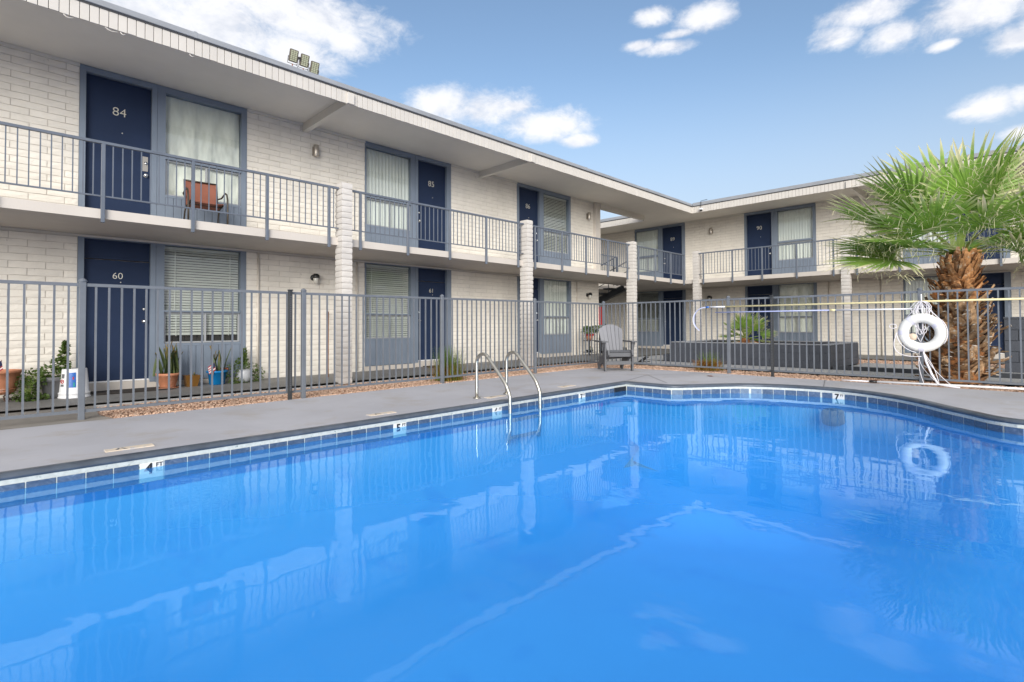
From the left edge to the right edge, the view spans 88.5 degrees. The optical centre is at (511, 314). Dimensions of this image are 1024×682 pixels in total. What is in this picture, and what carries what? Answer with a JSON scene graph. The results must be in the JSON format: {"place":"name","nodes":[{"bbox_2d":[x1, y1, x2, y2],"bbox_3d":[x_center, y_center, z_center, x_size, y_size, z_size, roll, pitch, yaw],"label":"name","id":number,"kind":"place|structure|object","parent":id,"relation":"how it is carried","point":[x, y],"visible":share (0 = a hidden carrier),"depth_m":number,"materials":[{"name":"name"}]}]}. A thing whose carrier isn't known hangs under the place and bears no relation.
{"place":"outdoors","nodes":[
{"label":"outdoors","id":0,"kind":"place"},
{"bbox_2d":[0,406,112,429],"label":"old path","id":1,"kind":"structure","parent":0,"point":[39,421],"depth_m":5.75,"materials":[{"name":"concrete"}]},
{"bbox_2d":[0,353,1023,429],"bbox_3d":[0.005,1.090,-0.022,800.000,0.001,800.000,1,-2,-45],"label":"ground","id":2,"kind":"structure","parent":0,"point":[58,407],"depth_m":10.06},
{"bbox_2d":[0,350,669,411],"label":"walkway","id":3,"kind":"structure","parent":2,"relation":"on","point":[46,403],"depth_m":8.76,"materials":[{"name":"concrete"}]},
{"bbox_2d":[0,369,21,401],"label":"terracotta bowl","id":4,"kind":"object","parent":3,"relation":"on","point":[14,374],"visible":0.73,"depth_m":7.04,"materials":[{"name":"ceramic"}]},
{"bbox_2d":[11,340,71,401],"bbox_3d":[-6.566,0.791,7.352,0.418,0.873,0.694,-1,-1,23],"label":"potted ivy","id":5,"kind":"object","parent":3,"relation":"on","point":[46,384],"visible":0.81,"depth_m":7.34,"materials":[{"name":"plant"}]},
{"bbox_2d":[57,368,90,398],"bbox_3d":[-6.275,0.972,7.534,0.376,0.408,0.374,1,-2,-45],"label":"sign","id":6,"kind":"object","parent":3,"relation":"on","point":[73,382],"visible":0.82,"depth_m":7.40,"materials":[{"name":"white plastic"}]},
{"bbox_2d":[90,387,173,394],"bbox_3d":[-5.885,1.173,8.159,1.000,0.018,0.460,1,-2,-45],"label":"door mat","id":7,"kind":"object","parent":3,"relation":"on","point":[124,391],"depth_m":8.08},
{"bbox_2d":[152,341,182,388],"bbox_3d":[-5.570,0.804,8.526,0.360,0.762,0.406,0,-1,4],"label":"potted sword plant","id":8,"kind":"object","parent":3,"relation":"on","point":[163,377],"visible":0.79,"depth_m":8.45,"materials":[{"name":"green plant"}]},
{"bbox_2d":[182,372,199,386],"bbox_3d":[-5.341,1.071,8.748,0.216,0.231,0.216,1,-2,-45],"label":"square pot","id":9,"kind":"object","parent":3,"relation":"on","point":[195,379],"visible":0.97,"depth_m":8.69,"materials":[{"name":"brown ceramic"}]},
{"bbox_2d":[206,345,230,384],"bbox_3d":[-5.016,0.855,9.036,0.431,0.666,0.328,1,-2,-45],"label":"potted aloe","id":10,"kind":"object","parent":3,"relation":"on","point":[217,377],"visible":0.7,"depth_m":8.97,"materials":[{"name":"blue plastic"}]},
{"bbox_2d":[208,362,215,374],"bbox_3d":[-5.028,0.898,8.798,0.114,0.210,0.026,1,-2,-45],"label":"flag","id":11,"kind":"object","parent":10,"relation":"in","point":[209,369],"visible":0.84,"depth_m":8.81,"materials":[{"name":"multicoloured fabric"}]},
{"bbox_2d":[226,346,264,383],"bbox_3d":[-4.749,0.898,9.305,0.722,0.684,0.399,1,-2,-45],"label":"potted creeper","id":12,"kind":"object","parent":3,"relation":"on","point":[246,375],"visible":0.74,"depth_m":9.24,"materials":[{"name":"green plant"}]},
{"bbox_2d":[328,312,328,376],"bbox_3d":[-3.629,0.563,10.361,0.026,1.279,0.645,0,-1,-19],"label":"broom stick","id":13,"kind":"object","parent":3,"relation":"on","point":[328,344],"visible":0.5,"depth_m":10.34,"materials":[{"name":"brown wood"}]},
{"bbox_2d":[335,182,352,383],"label":"block column","id":14,"kind":"structure","parent":3,"relation":"on","point":[343,234],"depth_m":9.11,"materials":[{"name":"white brick"}]},
{"bbox_2d":[520,220,532,366],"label":"block column","id":15,"kind":"structure","parent":3,"relation":"on","point":[526,278],"depth_m":12.40,"materials":[{"name":"white brick"}]},
{"bbox_2d":[583,326,596,354],"bbox_3d":[2.386,0.797,16.158,0.360,0.889,0.300,1,-2,-45],"label":"plant stand","id":16,"kind":"object","parent":3,"relation":"on","point":[589,341],"visible":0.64,"depth_m":16.06,"materials":[{"name":"black paint"}]},
{"bbox_2d":[581,325,599,339],"bbox_3d":[2.416,0.532,16.147,0.823,0.478,0.483,1,-2,-45],"label":"potted plant","id":17,"kind":"object","parent":16,"relation":"on","point":[590,331],"visible":0.6,"depth_m":16.08,"materials":[{"name":"green plant"}]},
{"bbox_2d":[626,241,636,356],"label":"block column","id":18,"kind":"structure","parent":3,"relation":"on","point":[631,284],"depth_m":15.63,"materials":[{"name":"white brick"}]},
{"bbox_2d":[0,0,692,397],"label":"apartment building","id":19,"kind":"structure","parent":2,"relation":"on","point":[100,70],"depth_m":9.35,"materials":[{"name":"white brick"}]},
{"bbox_2d":[76,236,155,390],"bbox_3d":[-6.254,-0.008,8.321,1.042,2.386,0.132,1,-2,-45],"label":"door","id":20,"kind":"structure","parent":19,"relation":"in","point":[96,271],"depth_m":8.33,"materials":[{"name":"blue wood"}]},
{"bbox_2d":[78,64,157,215],"bbox_3d":[-6.266,-2.584,8.373,0.996,2.477,0.132,1,-2,-45],"label":"door","id":21,"kind":"structure","parent":19,"relation":"in","point":[116,108],"depth_m":8.37,"materials":[{"name":"blue metal"}]},
{"bbox_2d":[0,121,338,246],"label":"balcony railing","id":22,"kind":"object","parent":19,"relation":"attached to","point":[103,169],"visible":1,"depth_m":7.39,"materials":[{"name":"grey metal"}]},
{"bbox_2d":[155,243,245,386],"bbox_3d":[-5.417,0.021,9.176,1.394,2.416,0.163,1,-2,-45],"label":"window","id":23,"kind":"structure","parent":19,"relation":"in","point":[183,266],"depth_m":9.16,"materials":[{"name":"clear glass"}]},
{"bbox_2d":[156,85,246,226],"bbox_3d":[-5.429,-2.570,9.229,1.394,2.477,0.163,1,-2,-45],"label":"window","id":24,"kind":"structure","parent":19,"relation":"in","point":[187,128],"depth_m":9.22,"materials":[{"name":"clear glass"}]},
{"bbox_2d":[183,179,228,224],"bbox_3d":[-4.991,-1.786,8.508,0.600,0.879,0.662,1,-2,-45],"label":"patio chair","id":25,"kind":"object","parent":19,"relation":"on","point":[212,203],"visible":0.67,"depth_m":8.63,"materials":[{"name":"fabric"}]},
{"bbox_2d":[287,48,300,67],"bbox_3d":[-4.614,-4.756,11.117,0.248,1.704,0.180,1,-2,-45],"label":"floodlight","id":26,"kind":"object","parent":19,"relation":"on","point":[293,56],"visible":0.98,"depth_m":11.09,"materials":[{"name":"brown metal"}]},
{"bbox_2d":[298,53,309,69],"bbox_3d":[-4.461,-4.743,11.268,0.220,1.684,0.161,1,-1,-37],"label":"floodlight","id":27,"kind":"object","parent":19,"relation":"on","point":[304,61],"visible":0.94,"depth_m":11.25,"materials":[{"name":"brown metal"}]},
{"bbox_2d":[309,61,319,74],"bbox_3d":[-4.306,-4.701,11.423,0.220,1.604,0.161,1,-1,-37],"label":"floodlight","id":28,"kind":"object","parent":19,"relation":"on","point":[314,67],"visible":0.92,"depth_m":11.40,"materials":[{"name":"brown metal"}]},
{"bbox_2d":[310,274,319,283],"bbox_3d":[-3.916,-0.720,10.464,0.144,0.205,0.192,1,-2,-45],"label":"jar lamp","id":29,"kind":"object","parent":19,"relation":"attached to","point":[314,278],"visible":1,"depth_m":10.41,"materials":[{"name":"white glass"}]},
{"bbox_2d":[312,144,318,156],"bbox_3d":[-3.943,-3.296,10.562,0.104,0.230,0.147,1,-2,-45],"label":"wall sconce","id":30,"kind":"object","parent":19,"relation":"attached to","point":[315,150],"depth_m":10.51,"materials":[{"name":"silver metal"}]},
{"bbox_2d":[365,141,414,246],"bbox_3d":[-2.771,-2.527,11.886,1.299,2.477,0.163,1,-2,-45],"label":"window","id":31,"kind":"structure","parent":19,"relation":"in","point":[387,175],"depth_m":11.89,"materials":[{"name":"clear glass"}]},
{"bbox_2d":[365,262,415,370],"bbox_3d":[-2.760,0.047,11.833,1.299,2.382,0.163,1,-2,-45],"label":"window","id":32,"kind":"structure","parent":19,"relation":"in","point":[386,279],"depth_m":11.82,"materials":[{"name":"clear glass"}]},
{"bbox_2d":[415,155,450,250],"bbox_3d":[-1.928,-2.514,12.709,1.051,2.477,0.132,1,-2,-45],"label":"door","id":33,"kind":"structure","parent":19,"relation":"in","point":[432,177],"depth_m":12.71,"materials":[{"name":"blue wood"}]},
{"bbox_2d":[415,267,450,366],"bbox_3d":[-1.926,0.045,12.648,1.076,2.352,0.132,1,-2,-45],"label":"door","id":34,"kind":"structure","parent":19,"relation":"in","point":[430,288],"depth_m":12.65,"materials":[{"name":"blue wood"}]},
{"bbox_2d":[352,190,523,267],"bbox_3d":[-1.307,-1.666,10.859,4.447,1.060,0.049,1,-2,-45],"label":"balcony railing","id":35,"kind":"object","parent":19,"relation":"attached to","point":[360,231],"visible":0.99,"depth_m":10.66,"materials":[{"name":"grey metal"}]},
{"bbox_2d":[517,182,540,262],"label":"door","id":36,"kind":"structure","parent":19,"relation":"in","point":[528,197],"depth_m":15.19,"materials":[{"name":"blue wood"}]},
{"bbox_2d":[517,276,541,358],"bbox_3d":[0.471,0.068,15.045,1.042,2.321,0.132,1,-2,-45],"label":"door","id":37,"kind":"structure","parent":19,"relation":"in","point":[537,282],"depth_m":15.30,"materials":[{"name":"blue metal"}]},
{"bbox_2d":[539,278,571,357],"bbox_3d":[1.306,0.097,15.898,1.391,2.351,0.163,1,-2,-45],"label":"window","id":38,"kind":"structure","parent":19,"relation":"in","point":[554,290],"depth_m":15.97,"materials":[{"name":"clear glass"}]},
{"bbox_2d":[541,189,570,265],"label":"window","id":39,"kind":"structure","parent":19,"relation":"in","point":[553,206],"depth_m":15.99,"materials":[{"name":"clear glass"}]},
{"bbox_2d":[533,225,629,278],"bbox_3d":[1.958,-1.613,14.123,4.374,1.060,0.049,1,-2,-45],"label":"balcony railing","id":40,"kind":"object","parent":19,"relation":"attached to","point":[608,249],"visible":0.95,"depth_m":14.11,"materials":[{"name":"grey metal"}]},
{"bbox_2d":[586,212,590,219],"bbox_3d":[2.478,-3.192,16.981,0.104,0.230,0.147,1,-2,-45],"label":"wall sconce","id":41,"kind":"object","parent":19,"relation":"attached to","point":[588,216],"depth_m":16.93,"materials":[{"name":"silver metal"}]},
{"bbox_2d":[599,307,601,324],"bbox_3d":[2.904,0.027,17.487,0.192,0.600,0.180,1,-2,-45],"label":"fire cabinet","id":42,"kind":"object","parent":19,"relation":"attached to","point":[601,317],"visible":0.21,"depth_m":17.42,"materials":[{"name":"red metal"}]},
{"bbox_2d":[602,254,618,285],"bbox_3d":[3.235,-1.554,18.049,1.400,1.022,0.060,1,-2,-45],"label":"balcony railing","id":43,"kind":"object","parent":19,"relation":"attached to","point":[612,264],"visible":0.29,"depth_m":18.34,"materials":[{"name":"metal"}]},
{"bbox_2d":[636,245,684,284],"bbox_3d":[4.801,-1.567,16.966,3.257,1.060,0.049,1,-2,-45],"label":"balcony railing","id":44,"kind":"object","parent":19,"relation":"attached to","point":[671,271],"visible":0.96,"depth_m":16.99,"materials":[{"name":"grey metal"}]},
{"bbox_2d":[96,359,647,407],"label":"walkway kerb","id":45,"kind":"structure","parent":2,"relation":"on","point":[153,401],"depth_m":7.61,"materials":[{"name":"concrete"}]},
{"bbox_2d":[0,368,1023,471],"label":"pool deck","id":46,"kind":"structure","parent":2,"relation":"on","point":[26,447],"depth_m":6.20,"materials":[{"name":"paint"}]},
{"bbox_2d":[104,443,154,451],"bbox_3d":[-3.170,1.104,4.356,0.330,0.016,0.110,1,-2,-44],"label":"deck marker","id":47,"kind":"object","parent":46,"relation":"on","point":[128,447],"visible":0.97,"depth_m":4.35,"materials":[{"name":"beige tile"}]},
{"bbox_2d":[366,411,396,415],"bbox_3d":[-1.487,1.129,5.996,0.330,0.016,0.110,1,-2,-45],"label":"deck marker","id":48,"kind":"object","parent":46,"relation":"on","point":[381,413],"visible":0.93,"depth_m":5.98,"materials":[{"name":"white tile"}]},
{"bbox_2d":[484,395,504,397],"bbox_3d":[-0.235,1.141,7.318,0.330,0.016,0.110,1,-2,-45],"label":"deck marker","id":49,"kind":"object","parent":46,"relation":"on","point":[495,396],"visible":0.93,"depth_m":7.31,"materials":[{"name":"white tile"}]},
{"bbox_2d":[473,351,541,413],"bbox_3d":[-0.060,1.077,7.163,0.676,1.151,0.722,1,-2,-45],"label":"pool ladder","id":50,"kind":"object","parent":46,"relation":"attached to","point":[505,380],"visible":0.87,"depth_m":7.15,"materials":[{"name":"metal"}]},
{"bbox_2d":[0,381,1023,491],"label":"pool basin","id":51,"kind":"object","parent":46,"relation":"in","point":[16,479],"visible":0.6,"depth_m":5.62,"materials":[{"name":"tile"}]},
{"bbox_2d":[0,390,1023,681],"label":"water","id":52,"kind":"structure","parent":51,"relation":"in","point":[630,536],"depth_m":2.57,"materials":[{"name":"blue liquid"}]},
{"bbox_2d":[594,324,637,370],"bbox_3d":[2.212,0.706,11.302,0.790,1.010,0.841,0,-1,-7],"label":"garden chair","id":53,"kind":"object","parent":46,"relation":"on","point":[611,341],"visible":0.99,"depth_m":11.41,"materials":[{"name":"grey plastic"}]},
{"bbox_2d":[842,379,1023,389],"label":"cleaning pole","id":54,"kind":"object","parent":46,"relation":"on","point":[956,385],"visible":1,"depth_m":8.02,"materials":[{"name":"white plastic"}]},
{"bbox_2d":[599,145,1023,358],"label":"apartment building","id":55,"kind":"structure","parent":2,"relation":"on","point":[791,214],"depth_m":17.80,"materials":[{"name":"white brick"}]},
{"bbox_2d":[635,226,660,276],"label":"window","id":56,"kind":"structure","parent":55,"relation":"in","point":[650,239],"depth_m":21.78,"materials":[{"name":"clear glass"}]},
{"bbox_2d":[636,291,661,348],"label":"window","id":57,"kind":"structure","parent":55,"relation":"in","point":[651,296],"depth_m":21.71,"materials":[{"name":"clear glass"}]},
{"bbox_2d":[660,222,685,279],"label":"door","id":58,"kind":"structure","parent":55,"relation":"in","point":[672,237],"depth_m":20.98,"materials":[{"name":"blue wood"}]},
{"bbox_2d":[661,290,685,348],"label":"door","id":59,"kind":"structure","parent":55,"relation":"in","point":[676,294],"depth_m":20.98,"materials":[{"name":"blue metal"}]},
{"bbox_2d":[744,209,773,275],"bbox_3d":[8.780,-2.439,18.633,0.132,2.477,0.996,1,-2,-45],"label":"door","id":60,"kind":"structure","parent":55,"relation":"in","point":[758,225],"depth_m":18.65,"materials":[{"name":"blue metal"}]},
{"bbox_2d":[745,285,774,339],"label":"door","id":61,"kind":"structure","parent":55,"relation":"in","point":[750,291],"depth_m":18.58,"materials":[{"name":"blue wood"}]},
{"bbox_2d":[699,238,839,283],"bbox_3d":[7.782,-1.595,16.253,0.049,1.060,4.160,1,-2,-45],"label":"balcony railing","id":62,"kind":"object","parent":55,"relation":"attached to","point":[762,247],"visible":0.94,"depth_m":16.25,"materials":[{"name":"grey metal"}]},
{"bbox_2d":[773,203,816,273],"bbox_3d":[9.607,-2.459,17.825,0.163,2.477,1.311,1,-2,-45],"label":"window","id":63,"kind":"structure","parent":55,"relation":"in","point":[798,225],"depth_m":17.83,"materials":[{"name":"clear glass"}]},
{"bbox_2d":[774,282,817,340],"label":"window","id":64,"kind":"structure","parent":55,"relation":"in","point":[798,289],"depth_m":17.79,"materials":[{"name":"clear glass"}]},
{"bbox_2d":[903,276,938,355],"bbox_3d":[12.163,0.048,15.228,0.163,2.375,1.266,1,-2,-45],"label":"window","id":65,"kind":"structure","parent":55,"relation":"in","point":[918,282],"depth_m":15.53,"materials":[{"name":"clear glass"}]},
{"bbox_2d":[903,183,957,264],"bbox_3d":[12.152,-2.522,15.281,0.163,2.477,1.266,1,-2,-45],"label":"window","id":66,"kind":"structure","parent":55,"relation":"in","point":[927,260],"depth_m":15.30,"materials":[{"name":"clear glass"}]},
{"bbox_2d":[852,222,1023,274],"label":"balcony railing","id":67,"kind":"object","parent":55,"relation":"attached to","point":[1001,264],"visible":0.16,"depth_m":13.37,"materials":[{"name":"grey metal"}]},
{"bbox_2d":[962,175,1009,259],"bbox_3d":[12.963,-2.543,14.451,0.132,2.477,1.051,1,-2,-45],"label":"door","id":68,"kind":"structure","parent":55,"relation":"in","point":[996,255],"depth_m":14.34,"materials":[{"name":"blue metal"}]},
{"bbox_2d":[976,272,1011,358],"bbox_3d":[12.966,0.013,14.407,0.132,2.345,1.076,1,-2,-45],"label":"door","id":69,"kind":"structure","parent":55,"relation":"in","point":[1003,279],"depth_m":14.19,"materials":[{"name":"blue metal"}]},
{"bbox_2d":[833,366,1023,378],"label":"painted kerb","id":70,"kind":"structure","parent":2,"relation":"on","point":[916,371],"depth_m":10.29,"materials":[{"name":"paint"}]},
{"bbox_2d":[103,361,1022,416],"bbox_3d":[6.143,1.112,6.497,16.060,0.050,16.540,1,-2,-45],"label":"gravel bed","id":71,"kind":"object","parent":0,"point":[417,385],"visible":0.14,"depth_m":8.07,"materials":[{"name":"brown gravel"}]},
{"bbox_2d":[288,289,292,399],"bbox_3d":[-3.074,0.429,7.276,0.060,1.565,0.060,1,-2,-45],"label":"perforated post","id":72,"kind":"object","parent":71,"relation":"on","point":[290,301],"visible":0.97,"depth_m":7.26,"materials":[{"name":"grey metal"}]},
{"bbox_2d":[0,278,602,419],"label":"pool fence","id":73,"kind":"object","parent":71,"relation":"on","point":[81,410],"visible":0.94,"depth_m":7.30,"materials":[{"name":"metal"}]},
{"bbox_2d":[97,359,1023,418],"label":"gravel","id":74,"kind":"structure","parent":71,"relation":"on","point":[148,410],"depth_m":8.69,"materials":[{"name":"brown gravel"}]},
{"bbox_2d":[423,345,471,381],"bbox_3d":[-1.248,0.865,9.641,1.086,0.663,1.026,0,-1,-25],"label":"grass tuft","id":75,"kind":"object","parent":74,"relation":"on","point":[450,368],"visible":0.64,"depth_m":9.56,"materials":[{"name":"green plant"}]},
{"bbox_2d":[691,352,725,370],"bbox_3d":[4.194,0.946,11.269,0.848,0.472,1.007,0,-1,-1],"label":"grass tuft","id":76,"kind":"object","parent":74,"relation":"on","point":[709,364],"visible":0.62,"depth_m":11.17,"materials":[{"name":"green plant"}]},
{"bbox_2d":[769,295,773,376],"bbox_3d":[4.888,0.408,9.871,0.060,1.565,0.060,1,-2,-45],"label":"fence post","id":77,"kind":"object","parent":71,"relation":"on","point":[772,336],"visible":0.94,"depth_m":9.85,"materials":[{"name":"grey metal"}]},
{"bbox_2d":[715,308,929,312],"bbox_3d":[5.321,-0.076,9.411,0.036,0.038,3.420,1,-2,-45],"label":"pool pole","id":78,"kind":"object","parent":77,"relation":"hanging from","point":[825,310],"visible":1,"depth_m":9.13,"materials":[{"name":"white metal"}]},
{"bbox_2d":[693,298,1023,330],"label":"pool pole","id":79,"kind":"object","parent":77,"relation":"hanging from","point":[960,300],"visible":1,"depth_m":8.80,"materials":[{"name":"yellow plastic"}]},
{"bbox_2d":[602,287,1023,385],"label":"pool fence","id":80,"kind":"object","parent":71,"relation":"on","point":[919,291],"visible":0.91,"depth_m":9.35,"materials":[{"name":"metal"}]},
{"bbox_2d":[889,303,947,356],"bbox_3d":[6.393,0.224,8.271,0.193,0.867,0.738,1,-2,-45],"label":"life ring","id":81,"kind":"object","parent":80,"relation":"hanging from","point":[936,324],"visible":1,"depth_m":8.20,"materials":[{"name":"white plastic"}]},
{"bbox_2d":[922,352,959,387],"bbox_3d":[6.519,0.829,7.977,0.048,0.514,0.492,0,-1,-22],"label":"strap","id":82,"kind":"object","parent":81,"relation":"hanging from","point":[930,371],"visible":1,"depth_m":8.09,"materials":[{"name":"white fabric"}]},
{"bbox_2d":[909,294,949,383],"bbox_3d":[6.509,0.382,8.187,0.120,1.424,0.540,1,-2,-45],"label":"rope coil","id":83,"kind":"object","parent":80,"relation":"hanging from","point":[912,336],"visible":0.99,"depth_m":8.24,"materials":[{"name":"white fabric"}]},
{"bbox_2d":[104,0,1023,219],"label":"sky","id":84,"kind":"structure","parent":0,"point":[690,101],"materials":[{"name":"blue"}]},
{"bbox_2d":[592,355,662,360],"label":"corner path","id":85,"kind":"structure","parent":0,"point":[653,357],"depth_m":15.08,"materials":[{"name":"concrete"}]},
{"bbox_2d":[663,340,858,369],"bbox_3d":[6.194,0.940,13.347,2.460,0.527,3.954,1,-2,-45],"label":"planter","id":86,"kind":"object","parent":85,"relation":"on","point":[840,357],"visible":0.81,"depth_m":12.14,"materials":[{"name":"paint"}]},
{"bbox_2d":[718,312,780,342],"bbox_3d":[6.116,0.352,13.857,1.578,1.072,1.620,1,-2,-45],"label":"fan palm","id":87,"kind":"object","parent":86,"relation":"in","point":[743,327],"visible":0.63,"depth_m":13.63,"materials":[{"name":"green plant"}]},
{"bbox_2d":[623,347,1004,363],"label":"walkway","id":88,"kind":"structure","parent":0,"point":[889,357],"depth_m":14.94,"materials":[{"name":"concrete"}]},
{"bbox_2d":[599,260,625,324],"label":"staircase","id":89,"kind":"structure","parent":88,"relation":"on","point":[612,293],"depth_m":19.20,"materials":[{"name":"grey metal"}]},
{"bbox_2d":[692,251,701,339],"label":"block column","id":90,"kind":"structure","parent":88,"relation":"on","point":[697,271],"depth_m":17.76,"materials":[{"name":"white brick"}]},
{"bbox_2d":[840,235,852,341],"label":"block column","id":91,"kind":"structure","parent":88,"relation":"on","point":[846,284],"depth_m":14.65,"materials":[{"name":"white brick"}]},
{"bbox_2d":[606,359,1023,382],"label":"gravel bed","id":92,"kind":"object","parent":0,"point":[866,372],"depth_m":10.59,"materials":[{"name":"brown gravel"}]},
{"bbox_2d":[819,125,1023,383],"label":"fan palm","id":93,"kind":"object","parent":92,"relation":"on","point":[934,206],"visible":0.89,"depth_m":8.39,"materials":[{"name":"green plant"}]},
{"bbox_2d":[853,363,1023,373],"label":"side path","id":94,"kind":"structure","parent":0,"point":[880,365],"depth_m":11.73,"materials":[{"name":"concrete"}]},
{"bbox_2d":[1003,317,1023,372],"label":"block wall","id":95,"kind":"structure","parent":94,"relation":"on","point":[1015,346],"depth_m":10.11,"materials":[{"name":"paint"}]}
]}

